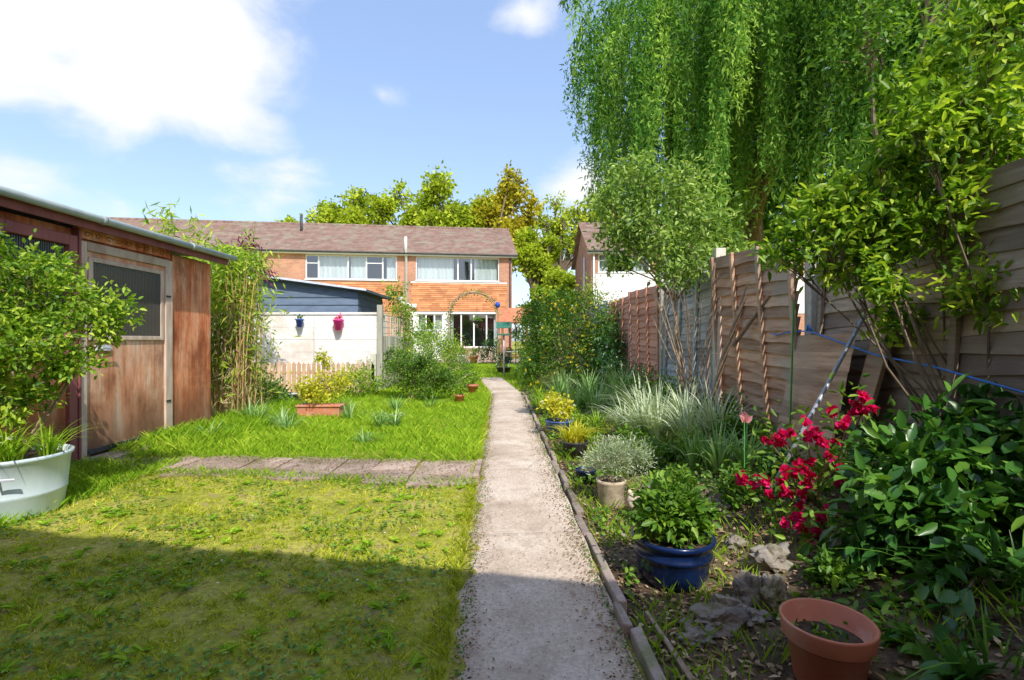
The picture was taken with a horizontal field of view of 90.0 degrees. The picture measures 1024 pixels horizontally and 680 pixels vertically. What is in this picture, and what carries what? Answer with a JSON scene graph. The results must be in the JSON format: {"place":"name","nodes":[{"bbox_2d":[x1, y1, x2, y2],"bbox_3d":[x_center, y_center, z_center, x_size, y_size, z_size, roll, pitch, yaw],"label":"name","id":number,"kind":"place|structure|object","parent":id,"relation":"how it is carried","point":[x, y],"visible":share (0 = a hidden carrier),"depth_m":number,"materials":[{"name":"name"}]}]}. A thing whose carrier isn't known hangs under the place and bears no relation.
{"place":"outdoors","nodes":[
{"label":"outdoors","id":0,"kind":"place"},
{"bbox_2d":[74,453,482,488],"bbox_3d":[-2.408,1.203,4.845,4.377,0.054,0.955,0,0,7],"label":"worn cross path","id":1,"kind":"structure","parent":0,"point":[379,468],"depth_m":4.74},
{"bbox_2d":[0,341,646,679],"bbox_3d":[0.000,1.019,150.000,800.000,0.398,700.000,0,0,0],"label":"ground","id":2,"kind":"structure","parent":0,"point":[74,541],"depth_m":2.52,"materials":[{"name":"plant"}]},
{"bbox_2d":[0,443,74,523],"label":"galvanised tub planter","id":3,"kind":"object","parent":2,"relation":"on","point":[33,480],"visible":0.73,"depth_m":3.44,"materials":[{"name":"metal"}]},
{"bbox_2d":[0,414,100,461],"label":"tub spider plant","id":4,"kind":"object","parent":3,"relation":"in","point":[9,449],"visible":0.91,"depth_m":3.56,"materials":[{"name":"green plant"}]},
{"bbox_2d":[0,223,146,452],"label":"choisya shrub","id":5,"kind":"object","parent":3,"relation":"in","point":[23,318],"visible":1,"depth_m":3.71,"materials":[{"name":"green plant"}]},
{"bbox_2d":[0,452,186,528],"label":"grass","id":6,"kind":"structure","parent":2,"relation":"on","point":[86,479],"depth_m":4.42,"materials":[{"name":"plant"}]},
{"bbox_2d":[0,185,236,462],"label":"garden shed","id":7,"kind":"structure","parent":2,"relation":"on","point":[156,374],"depth_m":5.63,"materials":[{"name":"brown wood"}]},
{"bbox_2d":[4,232,63,350],"bbox_3d":[-4.240,-0.400,4.530,0.010,1.000,0.620,0,0,0],"label":"window glass","id":8,"kind":"structure","parent":7,"relation":"in","point":[43,245],"depth_m":4.58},
{"bbox_2d":[0,218,81,462],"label":"plum window frame","id":9,"kind":"structure","parent":7,"relation":"in","point":[73,242],"depth_m":4.86,"materials":[{"name":"wood"}]},
{"bbox_2d":[87,251,163,449],"bbox_3d":[-4.234,0.113,5.625,0.044,1.994,1.148,0,0,0],"label":"door leaf","id":10,"kind":"structure","parent":7,"relation":"in","point":[128,398],"depth_m":5.59,"materials":[{"name":"wood"}]},
{"bbox_2d":[93,262,159,335],"bbox_3d":[-4.208,-0.415,5.625,0.008,0.738,0.988,0,0,0],"label":"door window glass","id":11,"kind":"structure","parent":7,"relation":"in","point":[146,284],"depth_m":5.75,"materials":[{"name":"glass"}]},
{"bbox_2d":[140,197,260,291],"bbox_3d":[-6.224,-0.744,9.799,2.002,3.890,2.066,0,0,0],"label":"tall bamboo","id":12,"kind":"object","parent":2,"relation":"on","point":[167,230],"visible":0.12,"depth_m":9.53,"materials":[{"name":"plant"}]},
{"bbox_2d":[0,478,466,679],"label":"lawn clover","id":13,"kind":"object","parent":2,"relation":"on","point":[262,674],"visible":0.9,"depth_m":2.48,"materials":[{"name":"green plant"}]},
{"bbox_2d":[133,396,334,445],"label":"grass","id":14,"kind":"structure","parent":2,"relation":"on","point":[239,419],"depth_m":6.55,"materials":[{"name":"plant"}]},
{"bbox_2d":[0,479,469,679],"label":"lawn weeds","id":15,"kind":"object","parent":2,"relation":"on","point":[122,656],"visible":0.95,"depth_m":2.52,"materials":[{"name":"green plant"}]},
{"bbox_2d":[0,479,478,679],"bbox_3d":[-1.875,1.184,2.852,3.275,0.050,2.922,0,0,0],"label":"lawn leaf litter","id":16,"kind":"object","parent":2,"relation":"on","point":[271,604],"visible":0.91,"depth_m":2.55,"materials":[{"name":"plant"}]},
{"bbox_2d":[183,238,301,417],"bbox_3d":[-4.580,-0.225,8.329,2.000,2.852,2.066,0,0,-43],"label":"bamboo clump","id":17,"kind":"object","parent":2,"relation":"on","point":[230,337],"visible":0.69,"depth_m":8.11,"materials":[{"name":"plant"}]},
{"bbox_2d":[245,361,299,401],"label":"garden shrub","id":18,"kind":"object","parent":2,"relation":"on","point":[272,385],"visible":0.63,"depth_m":9.03,"materials":[{"name":"green plant"}]},
{"bbox_2d":[71,446,483,491],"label":"grass","id":19,"kind":"structure","parent":2,"relation":"on","point":[202,468],"depth_m":4.60,"materials":[{"name":"plant"}]},
{"bbox_2d":[212,305,382,389],"bbox_3d":[-5.315,0.190,12.000,4.570,2.020,0.140,0,0,0],"label":"whitewashed fence","id":20,"kind":"object","parent":2,"relation":"on","point":[359,336],"visible":0.31,"depth_m":12.00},
{"bbox_2d":[105,386,491,459],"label":"long grass","id":21,"kind":"structure","parent":2,"relation":"on","point":[345,432],"depth_m":6.18,"materials":[{"name":"plant"}]},
{"bbox_2d":[240,361,373,392],"bbox_3d":[-4.525,0.821,11.230,3.050,0.718,0.060,0,0,0],"label":"picket fence","id":22,"kind":"object","parent":2,"relation":"on","point":[303,372],"visible":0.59,"depth_m":11.20,"materials":[{"name":"brown wood"}]},
{"bbox_2d":[272,195,345,223],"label":"oak tree","id":23,"kind":"object","parent":2,"relation":"on","point":[328,212],"visible":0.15,"depth_m":48.62,"materials":[{"name":"green plant"}]},
{"bbox_2d":[181,394,443,444],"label":"lawn bulb leaves","id":24,"kind":"object","parent":2,"relation":"on","point":[393,420],"visible":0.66,"depth_m":7.03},
{"bbox_2d":[295,403,345,417],"bbox_3d":[-2.975,1.100,7.975,0.690,0.200,0.290,0,0,0],"label":"terracotta trough","id":25,"kind":"object","parent":2,"relation":"on","point":[320,409],"visible":0.76,"depth_m":7.85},
{"bbox_2d":[289,348,356,404],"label":"euonymus shrub","id":26,"kind":"object","parent":2,"relation":"on","point":[313,389],"visible":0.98,"depth_m":7.95,"materials":[{"name":"yellow plant"}]},
{"bbox_2d":[256,275,390,311],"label":"blue grey outbuilding","id":27,"kind":"structure","parent":2,"relation":"on","point":[308,296],"depth_m":12.99,"materials":[{"name":"wood"}]},
{"bbox_2d":[216,253,511,354],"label":"brick walls","id":28,"kind":"structure","parent":2,"relation":"on","point":[292,266],"depth_m":29.14,"materials":[{"name":"brick"}]},
{"bbox_2d":[114,219,517,267],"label":"roof tiles","id":29,"kind":"object","parent":28,"relation":"on","point":[358,238],"visible":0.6,"depth_m":30.40,"materials":[{"name":"tile"}]},
{"bbox_2d":[108,217,508,229],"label":"ridge tiles","id":30,"kind":"object","parent":29,"relation":"on","point":[311,223],"visible":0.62,"depth_m":32.09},
{"bbox_2d":[308,257,386,278],"bbox_3d":[-9.138,-4.040,29.695,5.600,1.680,1.520,0,0,-8],"label":"room interior","id":31,"kind":"object","parent":28,"relation":"attached to","point":[374,271],"visible":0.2,"depth_m":30.55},
{"bbox_2d":[320,256,395,278],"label":"curtains","id":32,"kind":"object","parent":31,"relation":"attached to","point":[333,266],"visible":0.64,"depth_m":29.05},
{"bbox_2d":[304,254,397,280],"bbox_3d":[-9.026,-4.065,28.842,5.100,1.430,0.180,0,0,-8],"label":"window frame","id":33,"kind":"object","parent":28,"relation":"attached to","point":[347,278],"visible":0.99,"depth_m":28.84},
{"bbox_2d":[320,282,400,310],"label":"hung tiles","id":34,"kind":"object","parent":28,"relation":"attached to","point":[376,287],"visible":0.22,"depth_m":28.96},
{"bbox_2d":[217,250,516,257],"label":"fascia and gutter","id":35,"kind":"structure","parent":28,"relation":"attached to","point":[334,253],"depth_m":28.90,"materials":[{"name":"white paint"}]},
{"bbox_2d":[209,248,517,255],"bbox_3d":[-15.784,-4.910,27.619,32.480,0.110,0.110,0,0,-7],"label":"gutter","id":36,"kind":"object","parent":35,"relation":"attached to","point":[385,252],"visible":0.53,"depth_m":28.74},
{"bbox_2d":[417,259,497,280],"bbox_3d":[-3.239,-4.040,30.471,5.400,1.680,1.520,0,0,-8],"label":"room interior","id":37,"kind":"object","parent":28,"relation":"attached to","point":[464,269],"visible":0.2,"depth_m":31.28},
{"bbox_2d":[418,258,496,280],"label":"curtains","id":38,"kind":"object","parent":37,"relation":"attached to","point":[440,269],"visible":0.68,"depth_m":29.80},
{"bbox_2d":[410,281,506,359],"bbox_3d":[-3.047,-1.050,29.588,5.550,4.600,0.021,0,0,-8],"label":"white render panel","id":39,"kind":"object","parent":28,"relation":"attached to","point":[414,318],"visible":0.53,"depth_m":29.44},
{"bbox_2d":[411,283,506,311],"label":"hung tiles","id":40,"kind":"object","parent":28,"relation":"attached to","point":[431,296],"visible":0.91,"depth_m":29.54,"materials":[{"name":"tile"}]},
{"bbox_2d":[453,314,493,345],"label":"window","id":41,"kind":"structure","parent":28,"relation":"attached to","point":[480,331],"depth_m":31.35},
{"bbox_2d":[333,357,395,398],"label":"garden shrub","id":42,"kind":"object","parent":2,"relation":"on","point":[372,387],"visible":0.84,"depth_m":10.51,"materials":[{"name":"green plant"}]},
{"bbox_2d":[331,185,404,224],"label":"oak tree","id":43,"kind":"object","parent":2,"relation":"on","point":[356,211],"visible":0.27,"depth_m":49.54,"materials":[{"name":"green plant"}]},
{"bbox_2d":[383,315,413,387],"bbox_3d":[-3.182,0.287,14.450,0.036,1.825,4.702,0,0,-1],"label":"trellis fence","id":44,"kind":"object","parent":2,"relation":"on","point":[389,341],"visible":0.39,"depth_m":13.54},
{"bbox_2d":[382,276,427,346],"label":"rose bush","id":45,"kind":"object","parent":2,"relation":"on","point":[397,311],"visible":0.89,"depth_m":15.02,"materials":[{"name":"green plant"}]},
{"bbox_2d":[368,178,446,225],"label":"oak tree","id":46,"kind":"object","parent":2,"relation":"on","point":[423,203],"visible":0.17,"depth_m":51.00,"materials":[{"name":"green plant"}]},
{"bbox_2d":[380,347,458,399],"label":"box shrub","id":47,"kind":"object","parent":2,"relation":"on","point":[406,370],"visible":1,"depth_m":9.98,"materials":[{"name":"green plant"}]},
{"bbox_2d":[385,313,470,382],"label":"garden shrub","id":48,"kind":"object","parent":2,"relation":"on","point":[445,348],"visible":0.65,"depth_m":14.71,"materials":[{"name":"green plant"}]},
{"bbox_2d":[397,160,487,228],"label":"oak tree","id":49,"kind":"object","parent":2,"relation":"on","point":[440,188],"visible":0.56,"depth_m":48.81,"materials":[{"name":"green plant"}]},
{"bbox_2d":[410,379,491,679],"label":"path edge grass","id":50,"kind":"structure","parent":2,"relation":"on","point":[453,576],"depth_m":2.49,"materials":[{"name":"plant"}]},
{"bbox_2d":[446,347,487,389],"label":"garden shrub","id":51,"kind":"object","parent":2,"relation":"on","point":[454,368],"visible":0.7,"depth_m":14.40,"materials":[{"name":"green plant"}]},
{"bbox_2d":[390,362,545,390],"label":"lawn grass","id":52,"kind":"structure","parent":2,"relation":"on","point":[492,368],"depth_m":17.00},
{"bbox_2d":[444,289,501,369],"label":"garden arch","id":53,"kind":"structure","parent":2,"relation":"on","point":[474,320],"depth_m":19.83,"materials":[{"name":"green plant"}]},
{"bbox_2d":[471,160,547,276],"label":"oak tree","id":54,"kind":"object","parent":2,"relation":"on","point":[510,192],"visible":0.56,"depth_m":49.54,"materials":[{"name":"green plant"}]},
{"bbox_2d":[512,223,563,335],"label":"oak tree","id":55,"kind":"object","parent":2,"relation":"on","point":[534,260],"visible":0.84,"depth_m":45.49,"materials":[{"name":"green plant"}]},
{"bbox_2d":[512,281,583,385],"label":"climbing vine","id":56,"kind":"object","parent":2,"relation":"on","point":[529,314],"visible":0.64,"depth_m":14.21,"materials":[{"name":"green plant"}]},
{"bbox_2d":[528,268,574,355],"bbox_3d":[3.438,-2.078,37.951,4.053,6.802,3.845,0,0,38],"label":"oak tree","id":57,"kind":"object","parent":2,"relation":"on","point":[559,276],"visible":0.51,"depth_m":37.40,"materials":[{"name":"green plant"}]},
{"bbox_2d":[534,190,579,340],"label":"oak tree","id":58,"kind":"object","parent":2,"relation":"on","point":[559,225],"visible":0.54,"depth_m":51.69,"materials":[{"name":"green plant"}]},
{"bbox_2d":[560,192,620,251],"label":"oak tree","id":59,"kind":"object","parent":2,"relation":"on","point":[572,236],"visible":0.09,"depth_m":43.56,"materials":[{"name":"green plant"}]},
{"bbox_2d":[521,392,665,679],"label":"path edging","id":60,"kind":"object","parent":2,"relation":"on","point":[646,658],"visible":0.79,"depth_m":2.37,"materials":[{"name":"concrete"}]},
{"bbox_2d":[575,232,803,334],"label":"brick walls","id":61,"kind":"structure","parent":2,"relation":"on","point":[582,252],"depth_m":29.26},
{"bbox_2d":[571,224,801,269],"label":"roof tiles","id":62,"kind":"object","parent":61,"relation":"attached to","point":[590,229],"visible":0.1,"depth_m":29.35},
{"bbox_2d":[596,274,803,312],"bbox_3d":[11.200,-2.440,26.970,13.600,2.080,0.001,0,0,0],"label":"white panel","id":63,"kind":"object","parent":61,"relation":"attached to","point":[625,284],"visible":0.2,"depth_m":26.97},
{"bbox_2d":[521,373,1023,679],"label":"flower bed","id":64,"kind":"object","parent":2,"relation":"on","point":[888,657],"visible":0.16,"depth_m":2.12,"materials":[{"name":"soil"}]},
{"bbox_2d":[536,386,575,421],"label":"variegated plant","id":65,"kind":"object","parent":64,"relation":"on","point":[555,406],"visible":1,"depth_m":6.26,"materials":[{"name":"yellow plant"}]},
{"bbox_2d":[528,284,620,386],"bbox_3d":[1.397,-0.032,10.743,2.158,2.348,1.607,0,0,37],"label":"kerria shrub","id":66,"kind":"object","parent":64,"relation":"on","point":[559,362],"visible":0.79,"depth_m":10.76,"materials":[{"name":"green plant"}]},
{"bbox_2d":[561,439,588,459],"bbox_3d":[0.640,1.110,5.200,0.280,0.180,0.280,0,0,0],"label":"black pot","id":67,"kind":"object","parent":64,"relation":"on","point":[578,450],"visible":0.58,"depth_m":5.10,"materials":[{"name":"plastic"}]},
{"bbox_2d":[543,419,611,442],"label":"golden grass plant","id":68,"kind":"object","parent":67,"relation":"in","point":[576,435],"visible":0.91,"depth_m":5.18,"materials":[{"name":"yellow plant"}]},
{"bbox_2d":[543,359,643,413],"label":"iris clump","id":69,"kind":"object","parent":64,"relation":"on","point":[588,391],"visible":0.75,"depth_m":7.88,"materials":[{"name":"green plant"}]},
{"bbox_2d":[583,312,627,380],"bbox_3d":[1.894,0.201,9.611,1.092,1.516,1.738,0,0,0],"label":"dark laurel","id":70,"kind":"object","parent":64,"relation":"on","point":[611,353],"visible":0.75,"depth_m":9.68,"materials":[{"name":"green plant"}]},
{"bbox_2d":[596,475,625,507],"bbox_3d":[0.720,1.105,3.720,0.216,0.190,0.216,0,0,0],"label":"stone planter","id":71,"kind":"object","parent":64,"relation":"on","point":[610,490],"visible":0.84,"depth_m":3.64,"materials":[{"name":"stone"}]},
{"bbox_2d":[576,431,657,484],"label":"lavender plant","id":72,"kind":"object","parent":71,"relation":"in","point":[614,452],"visible":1,"depth_m":3.69,"materials":[{"name":"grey plant"}]},
{"bbox_2d":[633,433,690,472],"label":"leafy perennial","id":73,"kind":"object","parent":64,"relation":"on","point":[664,449],"visible":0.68,"depth_m":4.30,"materials":[{"name":"green plant"}]},
{"bbox_2d":[572,372,764,444],"bbox_3d":[1.522,0.698,5.469,1.831,0.773,3.029,0,0,0],"label":"daffodil leaf clump","id":74,"kind":"object","parent":64,"relation":"on","point":[655,417],"visible":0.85,"depth_m":5.12,"materials":[{"name":"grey plant"}]},
{"bbox_2d":[579,139,764,396],"bbox_3d":[1.865,-0.719,6.114,2.115,3.244,1.447,0,0,0],"label":"apple tree","id":75,"kind":"object","parent":64,"relation":"on","point":[696,222],"visible":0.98,"depth_m":5.96,"materials":[{"name":"green plant"}]},
{"bbox_2d":[631,522,715,593],"bbox_3d":[0.800,1.086,2.550,0.406,0.248,0.406,0,0,0],"label":"blue glazed pot","id":76,"kind":"object","parent":64,"relation":"on","point":[668,565],"visible":0.61,"depth_m":2.40,"materials":[{"name":"ceramic"}]},
{"bbox_2d":[621,470,727,548],"bbox_3d":[0.800,0.851,2.540,0.532,0.398,0.416,0,0,0],"label":"mint plant","id":77,"kind":"object","parent":76,"relation":"in","point":[676,516],"visible":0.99,"depth_m":2.47,"materials":[{"name":"green plant"}]},
{"bbox_2d":[643,247,722,412],"bbox_3d":[1.897,-0.057,5.577,0.804,1.821,1.098,0,0,0],"label":"bare shrub","id":78,"kind":"object","parent":64,"relation":"on","point":[688,356],"visible":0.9,"depth_m":5.58,"materials":[{"name":"plant"}]},
{"bbox_2d":[676,628,715,648],"bbox_3d":[0.723,1.185,2.021,0.145,0.085,0.091,0,0,0],"label":"garden rock","id":79,"kind":"object","parent":64,"relation":"on","point":[693,636],"visible":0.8,"depth_m":2.00,"materials":[{"name":"stone"}]},
{"bbox_2d":[678,603,748,638],"bbox_3d":[0.829,1.169,2.105,0.273,0.160,0.156,0,0,0],"label":"garden rock","id":80,"kind":"object","parent":64,"relation":"on","point":[720,614],"visible":0.67,"depth_m":2.07,"materials":[{"name":"stone"}]},
{"bbox_2d":[646,413,788,472],"bbox_3d":[1.583,0.770,3.825,0.878,0.519,1.141,0,0,-19],"label":"agapanthus clump","id":81,"kind":"object","parent":64,"relation":"on","point":[714,460],"visible":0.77,"depth_m":3.84,"materials":[{"name":"green plant"}]},
{"bbox_2d":[698,460,763,513],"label":"leafy perennial","id":82,"kind":"object","parent":64,"relation":"on","point":[726,486],"visible":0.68,"depth_m":3.25,"materials":[{"name":"green plant"}]},
{"bbox_2d":[705,263,770,402],"bbox_3d":[2.151,0.053,4.848,0.193,1.710,1.327,0,0,-10],"label":"old branch prop","id":83,"kind":"object","parent":64,"relation":"on","point":[729,342],"visible":0.63,"depth_m":5.06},
{"bbox_2d":[707,402,773,444],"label":"leafy perennial","id":84,"kind":"object","parent":64,"relation":"on","point":[732,426],"visible":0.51,"depth_m":4.24,"materials":[{"name":"green plant"}]},
{"bbox_2d":[731,570,762,607],"bbox_3d":[1.039,1.125,2.240,0.139,0.240,0.123,0,0,-32],"label":"garden rock","id":85,"kind":"object","parent":64,"relation":"on","point":[744,582],"visible":0.64,"depth_m":2.21,"materials":[{"name":"stone"}]},
{"bbox_2d":[742,607,773,628],"bbox_3d":[1.001,1.149,2.122,0.150,0.089,0.121,0,0,0],"label":"garden rock","id":86,"kind":"object","parent":64,"relation":"on","point":[757,615],"visible":0.67,"depth_m":2.09,"materials":[{"name":"stone"}]},
{"bbox_2d":[747,542,793,573],"bbox_3d":[1.241,1.068,2.477,0.194,0.194,0.187,0,0,0],"label":"garden rock","id":87,"kind":"object","parent":64,"relation":"on","point":[769,557],"visible":0.84,"depth_m":2.43,"materials":[{"name":"stone"}]},
{"bbox_2d":[760,571,787,609],"bbox_3d":[1.118,1.099,2.202,0.134,0.202,0.117,0,0,-23],"label":"garden rock","id":88,"kind":"object","parent":64,"relation":"on","point":[773,586],"visible":0.73,"depth_m":2.17,"materials":[{"name":"stone"}]},
{"bbox_2d":[527,389,1022,679],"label":"bed grass tufts","id":89,"kind":"object","parent":64,"relation":"on","point":[786,652],"visible":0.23,"depth_m":2.25,"materials":[{"name":"plant"}]},
{"bbox_2d":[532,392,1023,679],"bbox_3d":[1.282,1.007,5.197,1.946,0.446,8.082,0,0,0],"label":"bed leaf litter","id":90,"kind":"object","parent":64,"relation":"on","point":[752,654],"visible":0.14,"depth_m":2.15,"materials":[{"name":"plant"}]},
{"bbox_2d":[753,444,811,482],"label":"leafy perennial","id":91,"kind":"object","parent":64,"relation":"on","point":[769,463],"visible":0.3,"depth_m":3.34,"materials":[{"name":"green plant"}]},
{"bbox_2d":[704,372,897,551],"bbox_3d":[1.568,0.724,2.817,0.786,1.111,0.805,0,0,-25],"label":"crimson azalea","id":92,"kind":"object","parent":64,"relation":"on","point":[805,485],"visible":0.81,"depth_m":2.74,"materials":[{"name":"red plant"}]},
{"bbox_2d":[775,333,854,460],"bbox_3d":[2.145,0.405,3.670,0.190,0.900,0.700,0,0,0],"label":"leaning fence panel","id":93,"kind":"object","parent":64,"relation":"on","point":[815,358],"visible":0.68,"depth_m":3.65,"materials":[{"name":"wood"}]},
{"bbox_2d":[801,542,867,594],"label":"leafy perennial","id":94,"kind":"object","parent":64,"relation":"on","point":[823,563],"visible":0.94,"depth_m":2.17,"materials":[{"name":"green plant"}]},
{"bbox_2d":[822,405,899,509],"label":"hydrangea shrub","id":95,"kind":"object","parent":64,"relation":"on","point":[888,415],"visible":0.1,"depth_m":2.89,"materials":[{"name":"green plant"}]},
{"bbox_2d":[799,372,1023,679],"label":"hydrangea shrub","id":96,"kind":"object","parent":64,"relation":"on","point":[956,478],"visible":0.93,"depth_m":2.11,"materials":[{"name":"green plant"}]},
{"bbox_2d":[833,529,1023,679],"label":"hyacinth clump","id":97,"kind":"object","parent":64,"relation":"on","point":[984,647],"visible":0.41,"depth_m":1.73,"materials":[{"name":"green plant"}]},
{"bbox_2d":[525,375,1023,666],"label":"bed ground cover","id":98,"kind":"object","parent":2,"relation":"on","point":[871,575],"visible":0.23,"depth_m":2.39,"materials":[{"name":"plant"}]},
{"bbox_2d":[558,0,1023,278],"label":"weeping willow","id":99,"kind":"object","parent":2,"relation":"on","point":[731,75],"visible":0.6,"depth_m":9.69,"materials":[{"name":"green plant"}]},
{"bbox_2d":[564,157,1023,462],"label":"panel fence","id":100,"kind":"object","parent":2,"relation":"on","point":[757,364],"visible":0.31,"depth_m":3.85,"materials":[{"name":"wood"}]},
{"bbox_2d":[770,324,1023,393],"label":"blue rope","id":101,"kind":"object","parent":100,"relation":"attached to","point":[809,328],"visible":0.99,"depth_m":2.82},
{"bbox_2d":[763,312,867,499],"bbox_3d":[1.893,0.429,3.201,0.753,1.234,0.032,0,0,-8],"label":"leaning metal pole","id":102,"kind":"object","parent":2,"relation":"on","point":[834,370],"visible":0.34,"depth_m":3.21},
{"bbox_2d":[779,598,881,679],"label":"terracotta pot","id":103,"kind":"object","parent":2,"relation":"on","point":[828,640],"visible":1,"depth_m":1.73,"materials":[{"name":"ceramic"}]},
{"bbox_2d":[746,0,1023,426],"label":"elder shrub","id":104,"kind":"object","parent":2,"relation":"on","point":[888,224],"visible":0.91,"depth_m":2.68,"materials":[{"name":"green plant"}]},
{"bbox_2d":[789,0,1023,197],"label":"ash tree","id":105,"kind":"object","parent":2,"relation":"on","point":[869,61],"visible":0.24,"depth_m":7.92,"materials":[{"name":"green plant"}]},
{"bbox_2d":[0,0,1016,340],"label":"sky","id":106,"kind":"structure","parent":0,"point":[235,110],"materials":[{"name":"blue"}]},
{"bbox_2d":[455,377,642,679],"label":"garden path","id":107,"kind":"structure","parent":0,"point":[514,486],"depth_m":2.49,"materials":[{"name":"concrete"}]},
{"bbox_2d":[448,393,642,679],"bbox_3d":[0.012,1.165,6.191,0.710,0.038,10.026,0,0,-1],"label":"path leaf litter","id":108,"kind":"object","parent":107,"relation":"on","point":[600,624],"visible":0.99,"depth_m":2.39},
{"bbox_2d":[452,393,639,679],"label":"path moss","id":109,"kind":"object","parent":107,"relation":"on","point":[466,631],"visible":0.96,"depth_m":2.48,"materials":[{"name":"green plant"}]},
{"bbox_2d":[842,315,896,460],"bbox_3d":[2.225,0.365,3.220,0.364,1.030,0.136,0,0,42],"label":"leaning plank","id":110,"kind":"object","parent":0,"point":[874,367],"visible":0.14,"depth_m":3.17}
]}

